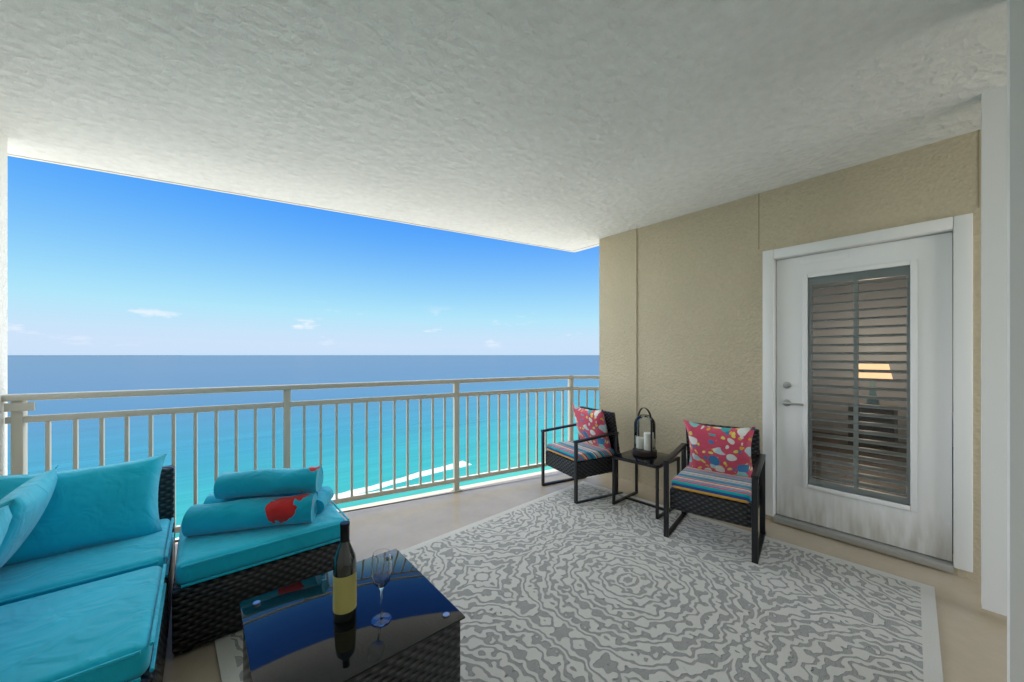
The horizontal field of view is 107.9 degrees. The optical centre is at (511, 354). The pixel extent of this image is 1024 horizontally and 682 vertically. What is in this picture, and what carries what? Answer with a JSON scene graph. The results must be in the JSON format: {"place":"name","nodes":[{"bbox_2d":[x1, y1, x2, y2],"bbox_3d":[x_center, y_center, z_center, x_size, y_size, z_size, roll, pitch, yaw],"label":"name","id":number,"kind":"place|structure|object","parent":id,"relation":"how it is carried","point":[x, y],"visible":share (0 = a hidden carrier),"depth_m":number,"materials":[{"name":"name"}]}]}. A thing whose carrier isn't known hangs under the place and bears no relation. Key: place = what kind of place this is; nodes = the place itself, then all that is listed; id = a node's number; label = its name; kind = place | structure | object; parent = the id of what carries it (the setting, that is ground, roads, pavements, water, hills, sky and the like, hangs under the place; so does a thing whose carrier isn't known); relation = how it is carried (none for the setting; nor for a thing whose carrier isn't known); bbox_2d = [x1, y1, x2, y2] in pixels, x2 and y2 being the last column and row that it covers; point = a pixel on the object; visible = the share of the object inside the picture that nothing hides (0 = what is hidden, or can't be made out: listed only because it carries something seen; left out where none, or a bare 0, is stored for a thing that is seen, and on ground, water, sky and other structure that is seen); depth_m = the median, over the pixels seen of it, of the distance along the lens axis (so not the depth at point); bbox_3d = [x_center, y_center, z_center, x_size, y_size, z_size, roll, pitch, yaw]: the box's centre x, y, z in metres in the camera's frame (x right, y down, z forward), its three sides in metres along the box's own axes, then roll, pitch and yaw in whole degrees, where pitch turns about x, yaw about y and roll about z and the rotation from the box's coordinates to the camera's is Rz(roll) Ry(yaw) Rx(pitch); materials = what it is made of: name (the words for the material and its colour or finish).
{"place":"outdoors","nodes":[
{"label":"outdoors","id":0,"kind":"place"},
{"bbox_2d":[8,355,598,539],"bbox_3d":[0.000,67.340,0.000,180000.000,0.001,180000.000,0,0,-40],"label":"sea","id":1,"kind":"structure","parent":0,"point":[27,374],"depth_m":435.06,"materials":[{"name":"liquid"}]},
{"bbox_2d":[8,156,598,354],"label":"sky","id":2,"kind":"structure","parent":0,"point":[100,263],"materials":[{"name":"blue"}]},
{"bbox_2d":[0,0,1006,251],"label":"ceiling slab","id":3,"kind":"structure","parent":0,"point":[570,124],"depth_m":1.93,"materials":[{"name":"paint"}]},
{"bbox_2d":[163,469,1006,681],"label":"floor","id":4,"kind":"structure","parent":0,"point":[973,639],"depth_m":2.59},
{"bbox_2d":[0,130,7,475],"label":"white wall","id":5,"kind":"structure","parent":4,"relation":"on","point":[3,294],"depth_m":2.24,"materials":[{"name":"paint"}]},
{"bbox_2d":[0,502,166,681],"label":"seat cushion","id":6,"kind":"object","parent":4,"relation":"on","point":[112,629],"visible":1,"depth_m":1.27,"materials":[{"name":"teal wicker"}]},
{"bbox_2d":[0,453,174,636],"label":"outdoor sofa","id":7,"kind":"object","parent":4,"relation":"on","point":[67,529],"visible":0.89,"depth_m":1.77,"materials":[{"name":"teal fabric"}]},
{"bbox_2d":[172,500,349,653],"bbox_3d":[-1.409,1.135,2.120,0.750,0.410,0.660,0,0,-40],"label":"ottoman","id":8,"kind":"object","parent":4,"relation":"on","point":[219,578],"visible":0.59,"depth_m":1.80,"materials":[{"name":"black wicker"}]},
{"bbox_2d":[181,466,333,536],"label":"rolled towels","id":9,"kind":"object","parent":8,"relation":"on","point":[246,500],"visible":1,"depth_m":2.02,"materials":[{"name":"teal fabric"}]},
{"bbox_2d":[1,375,598,532],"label":"balcony railing","id":10,"kind":"object","parent":4,"relation":"on","point":[19,407],"visible":0.62,"depth_m":3.08,"materials":[{"name":"beige metal"}]},
{"bbox_2d":[214,481,942,681],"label":"area rug","id":11,"kind":"object","parent":4,"relation":"on","point":[560,585],"visible":0.78,"depth_m":1.98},
{"bbox_2d":[239,549,464,681],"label":"wicker coffee table","id":12,"kind":"object","parent":11,"relation":"on","point":[294,632],"visible":0.92,"depth_m":1.29,"materials":[{"name":"black"}]},
{"bbox_2d":[333,521,356,622],"bbox_3d":[-0.602,0.774,1.342,0.078,0.341,0.078,0,0,-40],"label":"wine bottle","id":13,"kind":"object","parent":12,"relation":"on","point":[345,586],"visible":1,"depth_m":1.31,"materials":[{"name":"black glass"}]},
{"bbox_2d":[371,549,391,626],"bbox_3d":[-0.465,0.824,1.326,0.070,0.238,0.070,0,0,-40],"label":"wine glass","id":14,"kind":"object","parent":12,"relation":"on","point":[381,567],"visible":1,"depth_m":1.31,"materials":[{"name":"clear glass"}]},
{"bbox_2d":[612,449,679,518],"bbox_3d":[1.187,1.114,3.302,0.420,0.436,0.420,0,0,-43],"label":"side table","id":15,"kind":"object","parent":11,"relation":"on","point":[656,462],"visible":0.65,"depth_m":3.26,"materials":[{"name":"black metal"}]},
{"bbox_2d":[632,408,656,457],"bbox_3d":[1.191,0.685,3.344,0.209,0.422,0.209,0,0,41],"label":"candle lantern","id":16,"kind":"object","parent":15,"relation":"on","point":[645,446],"visible":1,"depth_m":3.33,"materials":[{"name":"black metal"}]},
{"bbox_2d":[663,419,765,563],"bbox_3d":[1.510,0.927,2.764,0.584,0.826,0.574,0,0,39],"label":"rattan chair","id":17,"kind":"object","parent":11,"relation":"on","point":[721,476],"visible":0.99,"depth_m":2.72,"materials":[{"name":"black"}]},
{"bbox_2d":[541,404,622,503],"bbox_3d":[0.685,0.927,3.702,0.574,0.826,0.584,0,0,-28],"label":"rattan chair","id":18,"kind":"object","parent":4,"relation":"on","point":[593,449],"visible":0.96,"depth_m":3.58,"materials":[{"name":"black wicker"}]},
{"bbox_2d":[599,129,980,581],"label":"wall","id":19,"kind":"structure","parent":4,"relation":"on","point":[680,318],"depth_m":3.27,"materials":[{"name":"paint"}]},
{"bbox_2d":[763,213,972,572],"bbox_3d":[2.430,0.242,2.657,0.138,2.165,1.075,0,0,-40],"label":"balcony door","id":20,"kind":"structure","parent":19,"relation":"in","point":[798,495],"depth_m":2.54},
{"bbox_2d":[981,0,1023,681],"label":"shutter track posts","id":21,"kind":"object","parent":4,"relation":"on","point":[1002,350],"visible":1,"depth_m":1.84,"materials":[{"name":"white metal"}]},
{"bbox_2d":[813,232,952,553],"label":"room behind door","id":22,"kind":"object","parent":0,"point":[875,304],"visible":0.15,"depth_m":5.68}
]}

